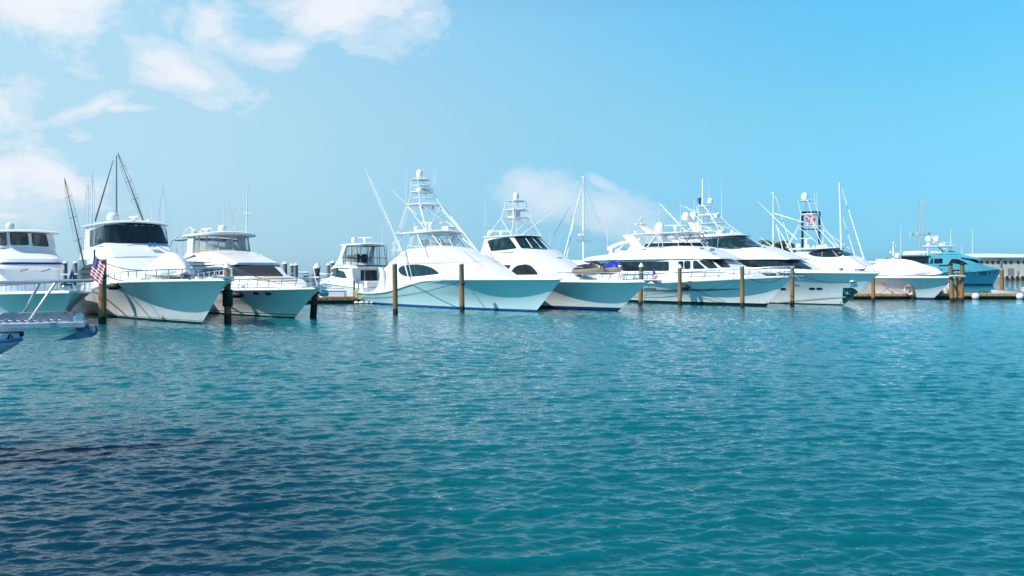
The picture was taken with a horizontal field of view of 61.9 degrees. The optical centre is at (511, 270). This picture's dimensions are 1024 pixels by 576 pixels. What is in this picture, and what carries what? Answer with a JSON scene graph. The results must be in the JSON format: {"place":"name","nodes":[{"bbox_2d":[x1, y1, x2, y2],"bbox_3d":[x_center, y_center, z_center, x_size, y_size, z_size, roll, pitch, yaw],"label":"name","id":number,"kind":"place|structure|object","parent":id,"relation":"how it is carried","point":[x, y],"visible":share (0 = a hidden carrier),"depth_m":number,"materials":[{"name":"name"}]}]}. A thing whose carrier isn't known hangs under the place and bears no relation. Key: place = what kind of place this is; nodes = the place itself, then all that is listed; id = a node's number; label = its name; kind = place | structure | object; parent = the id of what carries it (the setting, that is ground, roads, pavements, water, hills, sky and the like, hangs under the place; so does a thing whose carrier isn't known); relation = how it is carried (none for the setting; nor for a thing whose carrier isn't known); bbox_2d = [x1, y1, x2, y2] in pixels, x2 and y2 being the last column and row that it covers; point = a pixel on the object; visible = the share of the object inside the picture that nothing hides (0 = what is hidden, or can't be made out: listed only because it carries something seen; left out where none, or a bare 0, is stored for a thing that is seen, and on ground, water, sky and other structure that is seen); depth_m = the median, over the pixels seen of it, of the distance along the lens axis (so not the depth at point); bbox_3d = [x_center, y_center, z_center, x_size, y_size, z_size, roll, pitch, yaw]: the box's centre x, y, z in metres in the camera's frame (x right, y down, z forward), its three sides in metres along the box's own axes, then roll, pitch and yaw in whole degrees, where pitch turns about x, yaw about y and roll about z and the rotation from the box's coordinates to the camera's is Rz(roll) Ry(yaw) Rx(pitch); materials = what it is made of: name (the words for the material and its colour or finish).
{"place":"outdoors","nodes":[
{"label":"outdoors","id":0,"kind":"place"},
{"bbox_2d":[0,270,1023,575],"bbox_3d":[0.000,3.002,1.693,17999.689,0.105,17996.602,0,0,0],"label":"water","id":1,"kind":"structure","parent":0,"point":[860,438],"depth_m":14.82,"materials":[{"name":"teal liquid"}]},
{"bbox_2d":[0,222,93,314],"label":"pilothouse yacht","id":2,"kind":"object","parent":1,"relation":"on","point":[28,254],"visible":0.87,"depth_m":56.32,"materials":[{"name":"paint"}]},
{"bbox_2d":[10,233,28,244],"bbox_3d":[-33.053,-2.089,57.247,1.103,0.837,0.314,0,0,-38],"label":"bridge window","id":3,"kind":"structure","parent":2,"relation":"in","point":[15,238],"depth_m":57.24,"materials":[{"name":"black glass"}]},
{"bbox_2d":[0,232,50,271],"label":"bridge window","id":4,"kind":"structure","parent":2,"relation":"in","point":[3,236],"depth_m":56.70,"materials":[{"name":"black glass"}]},
{"bbox_2d":[31,233,48,246],"bbox_3d":[-32.071,-2.042,57.995,1.007,0.883,0.323,0,0,-38],"label":"bridge window","id":5,"kind":"structure","parent":2,"relation":"in","point":[37,239],"depth_m":57.99,"materials":[{"name":"black glass"}]},
{"bbox_2d":[0,250,104,353],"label":"moored boat bow","id":6,"kind":"object","parent":1,"relation":"on","point":[24,319],"visible":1,"depth_m":13.82,"materials":[{"name":"paint"}]},
{"bbox_2d":[63,261,67,282],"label":"mooring pile","id":7,"kind":"object","parent":1,"relation":"in","point":[65,264],"visible":0.43,"depth_m":107.78,"materials":[{"name":"grey wood"}]},
{"bbox_2d":[60,274,76,290],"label":"motorboat","id":8,"kind":"object","parent":1,"relation":"on","point":[67,283],"visible":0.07,"depth_m":94.32,"materials":[{"name":"white metal"}]},
{"bbox_2d":[73,261,77,278],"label":"mooring pile","id":9,"kind":"object","parent":1,"relation":"in","point":[75,266],"visible":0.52,"depth_m":111.78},
{"bbox_2d":[78,181,93,254],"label":"sailing boat","id":10,"kind":"object","parent":1,"relation":"on","point":[82,215],"visible":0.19,"depth_m":129.96,"materials":[{"name":"silver metal"}]},
{"bbox_2d":[83,171,99,248],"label":"sailing boat","id":11,"kind":"object","parent":1,"relation":"on","point":[92,200],"visible":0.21,"depth_m":131.99,"materials":[{"name":"silver metal"}]},
{"bbox_2d":[98,259,106,323],"bbox_3d":[-22.992,1.593,47.905,0.473,4.414,0.482,0,0,-21],"label":"mooring pile","id":12,"kind":"object","parent":1,"relation":"in","point":[102,307],"visible":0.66,"depth_m":47.74,"materials":[{"name":"brown wood"}]},
{"bbox_2d":[64,152,233,323],"bbox_3d":[-24.762,-3.034,56.470,6.377,13.507,32.641,0,0,-38],"label":"sportfishing yacht","id":13,"kind":"object","parent":1,"relation":"on","point":[135,244],"visible":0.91,"depth_m":54.74,"materials":[{"name":"paint"}]},
{"bbox_2d":[77,264,92,278],"bbox_3d":[-29.384,0.112,58.974,0.160,1.130,5.712,0,0,-40],"label":"salon window","id":14,"kind":"structure","parent":13,"relation":"in","point":[84,273],"depth_m":59.23,"materials":[{"name":"grey glass"}]},
{"bbox_2d":[90,226,103,246],"bbox_3d":[-28.357,-2.292,58.151,0.162,1.328,4.262,0,0,-39],"label":"side window","id":15,"kind":"structure","parent":13,"relation":"in","point":[99,232],"depth_m":57.74,"materials":[{"name":"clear glass"}]},
{"bbox_2d":[107,283,120,289],"bbox_3d":[-23.863,0.985,51.122,1.031,0.399,0.400,0,0,0],"label":"fender","id":16,"kind":"object","parent":13,"relation":"hanging from","point":[112,286],"visible":0.93,"depth_m":50.98,"materials":[{"name":"black rubber"}]},
{"bbox_2d":[142,252,193,278],"bbox_3d":[-20.561,-0.283,51.717,2.181,1.647,5.198,0,0,-38],"label":"tender","id":17,"kind":"object","parent":13,"relation":"on","point":[169,260],"visible":0.91,"depth_m":50.78,"materials":[{"name":"white fabric"}]},
{"bbox_2d":[158,189,172,251],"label":"sailing boat","id":18,"kind":"object","parent":1,"relation":"on","point":[166,213],"visible":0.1,"depth_m":120.19,"materials":[{"name":"silver metal"}]},
{"bbox_2d":[222,262,232,323],"bbox_3d":[-16.070,1.671,48.241,0.570,4.257,0.556,0,0,-25],"label":"mooring pile","id":19,"kind":"object","parent":1,"relation":"in","point":[227,297],"visible":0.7,"depth_m":48.07,"materials":[{"name":"black wood"}]},
{"bbox_2d":[230,265,284,284],"bbox_3d":[-14.917,0.307,50.354,0.040,1.227,4.806,0,0,26],"label":"mooring line","id":20,"kind":"object","parent":19,"relation":"attached to","point":[257,277],"visible":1,"depth_m":50.13,"materials":[{"name":"white fabric"}]},
{"bbox_2d":[169,183,328,317],"bbox_3d":[-18.135,-1.379,58.947,4.976,10.198,23.665,0,0,-38],"label":"flybridge cruiser","id":21,"kind":"object","parent":1,"relation":"on","point":[291,297],"visible":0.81,"depth_m":56.56,"materials":[{"name":"white paint"}]},
{"bbox_2d":[176,240,237,254],"bbox_3d":[-23.463,-1.610,65.766,3.850,1.268,2.949,0,0,-38],"label":"window frame","id":22,"kind":"structure","parent":21,"relation":"in","point":[183,240],"depth_m":64.64,"materials":[{"name":"white metal"}]},
{"bbox_2d":[194,267,222,275],"bbox_3d":[-21.362,0.095,59.823,0.135,0.679,5.856,0,0,-39],"label":"salon window","id":23,"kind":"structure","parent":21,"relation":"in","point":[202,270],"depth_m":59.49,"materials":[{"name":"black glass"}]},
{"bbox_2d":[194,235,249,250],"bbox_3d":[-20.953,-1.960,62.554,3.850,1.166,3.136,0,0,-38],"label":"window frame","id":24,"kind":"structure","parent":21,"relation":"in","point":[242,236],"depth_m":61.71,"materials":[{"name":"white plastic"}]},
{"bbox_2d":[233,292,243,297],"bbox_3d":[-17.593,1.593,54.583,1.061,0.379,0.380,0,0,0],"label":"fender","id":25,"kind":"object","parent":21,"relation":"hanging from","point":[238,295],"visible":0.68,"depth_m":54.44,"materials":[{"name":"black rubber"}]},
{"bbox_2d":[282,261,287,274],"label":"mooring pile","id":26,"kind":"object","parent":1,"relation":"in","point":[284,263],"visible":0.35,"depth_m":99.77,"materials":[{"name":"grey wood"}]},
{"bbox_2d":[290,264,293,276],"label":"mooring pile","id":27,"kind":"object","parent":1,"relation":"in","point":[291,268],"visible":0.42,"depth_m":127.79,"materials":[{"name":"grey wood"}]},
{"bbox_2d":[293,263,298,276],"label":"mooring pile","id":28,"kind":"object","parent":1,"relation":"in","point":[295,265],"visible":0.46,"depth_m":111.77,"materials":[{"name":"grey wood"}]},
{"bbox_2d":[298,272,308,280],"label":"motorboat","id":29,"kind":"object","parent":1,"relation":"on","point":[307,275],"visible":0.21,"depth_m":229.05,"materials":[{"name":"white plastic"}]},
{"bbox_2d":[309,263,320,317],"bbox_3d":[-12.456,1.663,53.929,0.788,4.275,0.519,0,0,2],"label":"mooring pile","id":30,"kind":"object","parent":1,"relation":"in","point":[314,299],"visible":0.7,"depth_m":53.75,"materials":[{"name":"black wood"}]},
{"bbox_2d":[326,263,329,277],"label":"mooring pile","id":31,"kind":"object","parent":1,"relation":"in","point":[328,270],"visible":0.44,"depth_m":111.75,"materials":[{"name":"grey wood"}]},
{"bbox_2d":[330,260,334,274],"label":"mooring pile","id":32,"kind":"object","parent":1,"relation":"in","point":[332,263],"visible":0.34,"depth_m":95.78,"materials":[{"name":"grey wood"}]},
{"bbox_2d":[307,296,359,303],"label":"floating dock","id":33,"kind":"object","parent":1,"relation":"on","point":[338,300],"visible":0.55,"depth_m":76.55,"materials":[{"name":"brown wood"}]},
{"bbox_2d":[326,289,346,296],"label":"dock box","id":34,"kind":"object","parent":33,"relation":"on","point":[337,292],"visible":0.78,"depth_m":76.70,"materials":[{"name":"white plastic"}]},
{"bbox_2d":[353,280,358,296],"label":"hose reel","id":35,"kind":"object","parent":33,"relation":"on","point":[354,282],"visible":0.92,"depth_m":77.15,"materials":[{"name":"white rubber"}]},
{"bbox_2d":[320,222,386,295],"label":"convertible cruiser","id":36,"kind":"object","parent":1,"relation":"on","point":[362,270],"visible":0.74,"depth_m":81.33,"materials":[{"name":"white paint"}]},
{"bbox_2d":[331,268,345,281],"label":"salon window","id":37,"kind":"structure","parent":36,"relation":"in","point":[337,273],"depth_m":82.32,"materials":[{"name":"green glass"}]},
{"bbox_2d":[345,245,386,266],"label":"window frame","id":38,"kind":"structure","parent":36,"relation":"in","point":[356,245],"depth_m":82.18,"materials":[{"name":"black plastic"}]},
{"bbox_2d":[361,270,377,280],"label":"window","id":39,"kind":"structure","parent":36,"relation":"in","point":[366,275],"depth_m":81.26,"materials":[{"name":"black glass"}]},
{"bbox_2d":[354,301,372,303],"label":"fender string","id":40,"kind":"object","parent":1,"relation":"on","point":[360,302],"visible":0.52,"depth_m":75.65,"materials":[{"name":"white plastic"}]},
{"bbox_2d":[392,263,397,314],"bbox_3d":[-7.893,1.675,57.622,0.418,4.250,0.348,0,0,3],"label":"mooring pile","id":41,"kind":"object","parent":1,"relation":"in","point":[395,289],"visible":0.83,"depth_m":57.48,"materials":[{"name":"brown wood"}]},
{"bbox_2d":[357,164,562,311],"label":"tower sportfisher","id":42,"kind":"object","parent":1,"relation":"on","point":[492,284],"visible":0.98,"depth_m":67.39,"materials":[{"name":"white paint"}]},
{"bbox_2d":[354,288,367,299],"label":"hose coil","id":43,"kind":"object","parent":42,"relation":"hanging from","point":[355,294],"visible":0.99,"depth_m":76.50,"materials":[{"name":"yellow rubber"}]},
{"bbox_2d":[398,264,438,275],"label":"salon window","id":44,"kind":"structure","parent":42,"relation":"in","point":[416,269],"depth_m":69.60,"materials":[{"name":"black glass"}]},
{"bbox_2d":[410,233,459,246],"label":"window frame","id":45,"kind":"structure","parent":42,"relation":"in","point":[419,233],"depth_m":70.09,"materials":[{"name":"white plastic"}]},
{"bbox_2d":[459,263,464,311],"bbox_3d":[-3.632,1.658,61.935,0.449,4.284,0.418,0,0,34],"label":"mooring pile","id":46,"kind":"object","parent":1,"relation":"in","point":[461,291],"visible":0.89,"depth_m":61.78,"materials":[{"name":"brown wood"}]},
{"bbox_2d":[382,281,460,297],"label":"mooring line","id":47,"kind":"object","parent":46,"relation":"attached to","point":[424,291],"visible":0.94,"depth_m":66.27,"materials":[{"name":"fabric"}]},
{"bbox_2d":[402,274,460,284],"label":"mooring line","id":48,"kind":"object","parent":46,"relation":"attached to","point":[430,282],"visible":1,"depth_m":66.03,"materials":[{"name":"white fabric"}]},
{"bbox_2d":[481,181,663,310],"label":"enclosed bridge sportfisher","id":49,"kind":"object","parent":1,"relation":"on","point":[526,256],"visible":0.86,"depth_m":66.11,"materials":[{"name":"white paint"}]},
{"bbox_2d":[488,237,515,250],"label":"side window","id":50,"kind":"structure","parent":49,"relation":"in","point":[506,243],"depth_m":70.07,"materials":[{"name":"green glass"}]},
{"bbox_2d":[512,264,537,274],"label":"salon window","id":51,"kind":"structure","parent":49,"relation":"in","point":[524,269],"depth_m":67.63,"materials":[{"name":"black glass"}]},
{"bbox_2d":[572,260,605,274],"bbox_3d":[5.864,-0.163,63.779,1.120,1.126,3.030,0,0,-38],"label":"jet ski","id":52,"kind":"object","parent":49,"relation":"on","point":[594,266],"visible":1,"depth_m":63.23,"materials":[{"name":"grey plastic"}]},
{"bbox_2d":[601,260,622,274],"bbox_3d":[7.230,-0.223,63.891,1.120,1.126,3.030,0,0,-34],"label":"jet ski","id":53,"kind":"object","parent":49,"relation":"on","point":[613,266],"visible":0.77,"depth_m":63.06,"materials":[{"name":"blue plastic"}]},
{"bbox_2d":[555,176,606,259],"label":"sailing boat","id":54,"kind":"object","parent":1,"relation":"on","point":[583,250],"visible":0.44,"depth_m":91.89,"materials":[{"name":"silver metal"}]},
{"bbox_2d":[638,263,643,305],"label":"mooring pile","id":55,"kind":"object","parent":1,"relation":"in","point":[640,296],"visible":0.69,"depth_m":70.97,"materials":[{"name":"brown wood"}]},
{"bbox_2d":[677,264,681,305],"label":"mooring pile","id":56,"kind":"object","parent":1,"relation":"in","point":[679,267],"visible":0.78,"depth_m":72.25,"materials":[{"name":"brown wood"}]},
{"bbox_2d":[572,204,803,306],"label":"motor yacht","id":57,"kind":"object","parent":1,"relation":"on","point":[703,264],"visible":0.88,"depth_m":74.24,"materials":[{"name":"white paint"}]},
{"bbox_2d":[619,261,668,270],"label":"saloon window","id":58,"kind":"structure","parent":57,"relation":"in","point":[627,266],"depth_m":76.80,"materials":[{"name":"black glass"}]},
{"bbox_2d":[682,285,690,289],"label":"fender","id":59,"kind":"object","parent":57,"relation":"hanging from","point":[684,287],"visible":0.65,"depth_m":73.39,"materials":[{"name":"black rubber"}]},
{"bbox_2d":[684,261,689,268],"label":"side window","id":60,"kind":"structure","parent":57,"relation":"in","point":[686,263],"depth_m":73.52,"materials":[{"name":"black glass"}]},
{"bbox_2d":[740,266,744,307],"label":"mooring pile","id":61,"kind":"object","parent":1,"relation":"in","point":[742,299],"visible":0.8,"depth_m":68.33,"materials":[{"name":"brown wood"}]},
{"bbox_2d":[667,179,880,304],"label":"enclosed bridge yacht","id":62,"kind":"object","parent":1,"relation":"on","point":[752,254],"visible":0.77,"depth_m":75.86,"materials":[{"name":"paint"}]},
{"bbox_2d":[701,238,760,247],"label":"bridge window","id":63,"kind":"structure","parent":62,"relation":"in","point":[723,242],"depth_m":79.73,"materials":[{"name":"black glass"}]},
{"bbox_2d":[717,238,811,268],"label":"side window","id":64,"kind":"structure","parent":62,"relation":"in","point":[773,263],"depth_m":75.91,"materials":[{"name":"black glass"}]},
{"bbox_2d":[754,192,794,251],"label":"sailing boat","id":65,"kind":"object","parent":1,"relation":"on","point":[772,238],"visible":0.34,"depth_m":104.89,"materials":[{"name":"silver metal"}]},
{"bbox_2d":[790,267,794,305],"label":"mooring pile","id":66,"kind":"object","parent":1,"relation":"in","point":[792,289],"visible":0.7,"depth_m":72.03,"materials":[{"name":"brown wood"}]},
{"bbox_2d":[776,182,954,299],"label":"oval window sportfisher","id":67,"kind":"object","parent":1,"relation":"on","point":[824,257],"visible":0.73,"depth_m":92.43,"materials":[{"name":"white paint"}]},
{"bbox_2d":[808,250,842,256],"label":"oval window","id":68,"kind":"structure","parent":67,"relation":"in","point":[826,253],"depth_m":93.98,"materials":[{"name":"black glass"}]},
{"bbox_2d":[864,259,942,275],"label":"cover","id":69,"kind":"object","parent":67,"relation":"on","point":[898,267],"visible":0.82,"depth_m":87.75,"materials":[{"name":"white fabric"}]},
{"bbox_2d":[871,268,874,301],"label":"mooring pile","id":70,"kind":"object","parent":1,"relation":"in","point":[873,290],"visible":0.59,"depth_m":80.54,"materials":[{"name":"brown wood"}]},
{"bbox_2d":[851,293,909,298],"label":"floating dock","id":71,"kind":"object","parent":1,"relation":"on","point":[880,296],"visible":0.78,"depth_m":87.55,"materials":[{"name":"brown wood"}]},
{"bbox_2d":[876,241,947,275],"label":"mast cruiser","id":72,"kind":"object","parent":1,"relation":"on","point":[896,255],"visible":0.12,"depth_m":153.66,"materials":[{"name":"paint"}]},
{"bbox_2d":[910,287,914,299],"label":"mooring pile","id":73,"kind":"object","parent":1,"relation":"in","point":[912,297],"visible":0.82,"depth_m":87.11,"materials":[{"name":"brown wood"}]},
{"bbox_2d":[904,285,912,295],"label":"life ring","id":74,"kind":"object","parent":73,"relation":"attached to","point":[905,287],"visible":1,"depth_m":87.12,"materials":[{"name":"white plastic"}]},
{"bbox_2d":[872,228,999,284],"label":"superyacht","id":75,"kind":"object","parent":1,"relation":"on","point":[976,272],"visible":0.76,"depth_m":172.84,"materials":[{"name":"blue"}]},
{"bbox_2d":[913,259,932,263],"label":"side window","id":76,"kind":"structure","parent":75,"relation":"in","point":[917,260],"depth_m":173.93,"materials":[{"name":"black glass"}]},
{"bbox_2d":[934,258,942,263],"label":"side window","id":77,"kind":"structure","parent":75,"relation":"in","point":[935,260],"depth_m":173.08,"materials":[{"name":"black glass"}]},
{"bbox_2d":[949,259,966,263],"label":"side window","id":78,"kind":"structure","parent":75,"relation":"in","point":[956,261],"depth_m":172.30,"materials":[{"name":"black glass"}]},
{"bbox_2d":[948,262,953,301],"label":"mooring pile","id":79,"kind":"object","parent":1,"relation":"in","point":[951,283],"visible":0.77,"depth_m":80.51,"materials":[{"name":"brown wood"}]},
{"bbox_2d":[948,275,965,277],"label":"strap","id":80,"kind":"object","parent":79,"relation":"attached to","point":[963,276],"visible":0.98,"depth_m":80.30,"materials":[{"name":"white fabric"}]},
{"bbox_2d":[954,271,958,301],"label":"mooring pile","id":81,"kind":"object","parent":1,"relation":"in","point":[956,289],"visible":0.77,"depth_m":81.48,"materials":[{"name":"brown wood"}]},
{"bbox_2d":[958,271,959,300],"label":"mooring pile","id":82,"kind":"object","parent":1,"relation":"in","point":[958,284],"visible":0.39,"depth_m":82.36,"materials":[{"name":"brown wood"}]},
{"bbox_2d":[959,262,964,301],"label":"mooring pile","id":83,"kind":"object","parent":1,"relation":"in","point":[961,289],"visible":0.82,"depth_m":80.51,"materials":[{"name":"brown wood"}]},
{"bbox_2d":[972,293,978,298],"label":"mooring buoy","id":84,"kind":"object","parent":1,"relation":"on","point":[975,295],"visible":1,"depth_m":87.26,"materials":[{"name":"plastic"}]},
{"bbox_2d":[933,293,1023,298],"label":"floating dock","id":85,"kind":"object","parent":1,"relation":"on","point":[984,296],"visible":0.64,"depth_m":88.05,"materials":[{"name":"brown wood"}]},
{"bbox_2d":[999,269,1003,289],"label":"mooring pile","id":86,"kind":"object","parent":1,"relation":"in","point":[1001,279],"visible":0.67,"depth_m":97.82,"materials":[{"name":"brown wood"}]},
{"bbox_2d":[991,287,1023,292],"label":"skiff","id":87,"kind":"object","parent":1,"relation":"on","point":[1004,291],"visible":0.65,"depth_m":95.81,"materials":[{"name":"grey plastic"}]},
{"bbox_2d":[1016,292,1023,298],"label":"mooring buoy","id":88,"kind":"object","parent":1,"relation":"on","point":[1019,295],"visible":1,"depth_m":87.24,"materials":[{"name":"plastic"}]},
{"bbox_2d":[0,0,1023,269],"label":"sky","id":89,"kind":"structure","parent":0,"point":[897,103],"materials":[{"name":"blue"}]},
{"bbox_2d":[759,240,793,250],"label":"palm tree","id":90,"kind":"object","parent":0,"point":[784,244],"visible":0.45,"depth_m":117.66,"materials":[{"name":"green plant"}]},
{"bbox_2d":[776,244,796,252],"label":"palm tree","id":91,"kind":"object","parent":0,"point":[794,245],"visible":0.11,"depth_m":120.31,"materials":[{"name":"green plant"}]},
{"bbox_2d":[801,211,820,250],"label":"banner frame","id":92,"kind":"object","parent":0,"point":[809,223],"visible":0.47,"depth_m":111.86,"materials":[{"name":"black paint"}]},
{"bbox_2d":[910,199,929,253],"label":"radio tower","id":93,"kind":"structure","parent":0,"point":[917,234],"depth_m":299.60,"materials":[{"name":"grey metal"}]},
{"bbox_2d":[963,254,1023,275],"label":"warehouse","id":94,"kind":"structure","parent":0,"point":[1011,264],"depth_m":258.00,"materials":[{"name":"white metal"}]},
{"bbox_2d":[996,276,1020,279],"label":"quay","id":95,"kind":"structure","parent":0,"point":[998,278],"depth_m":254.00,"materials":[{"name":"concrete"}]}
]}

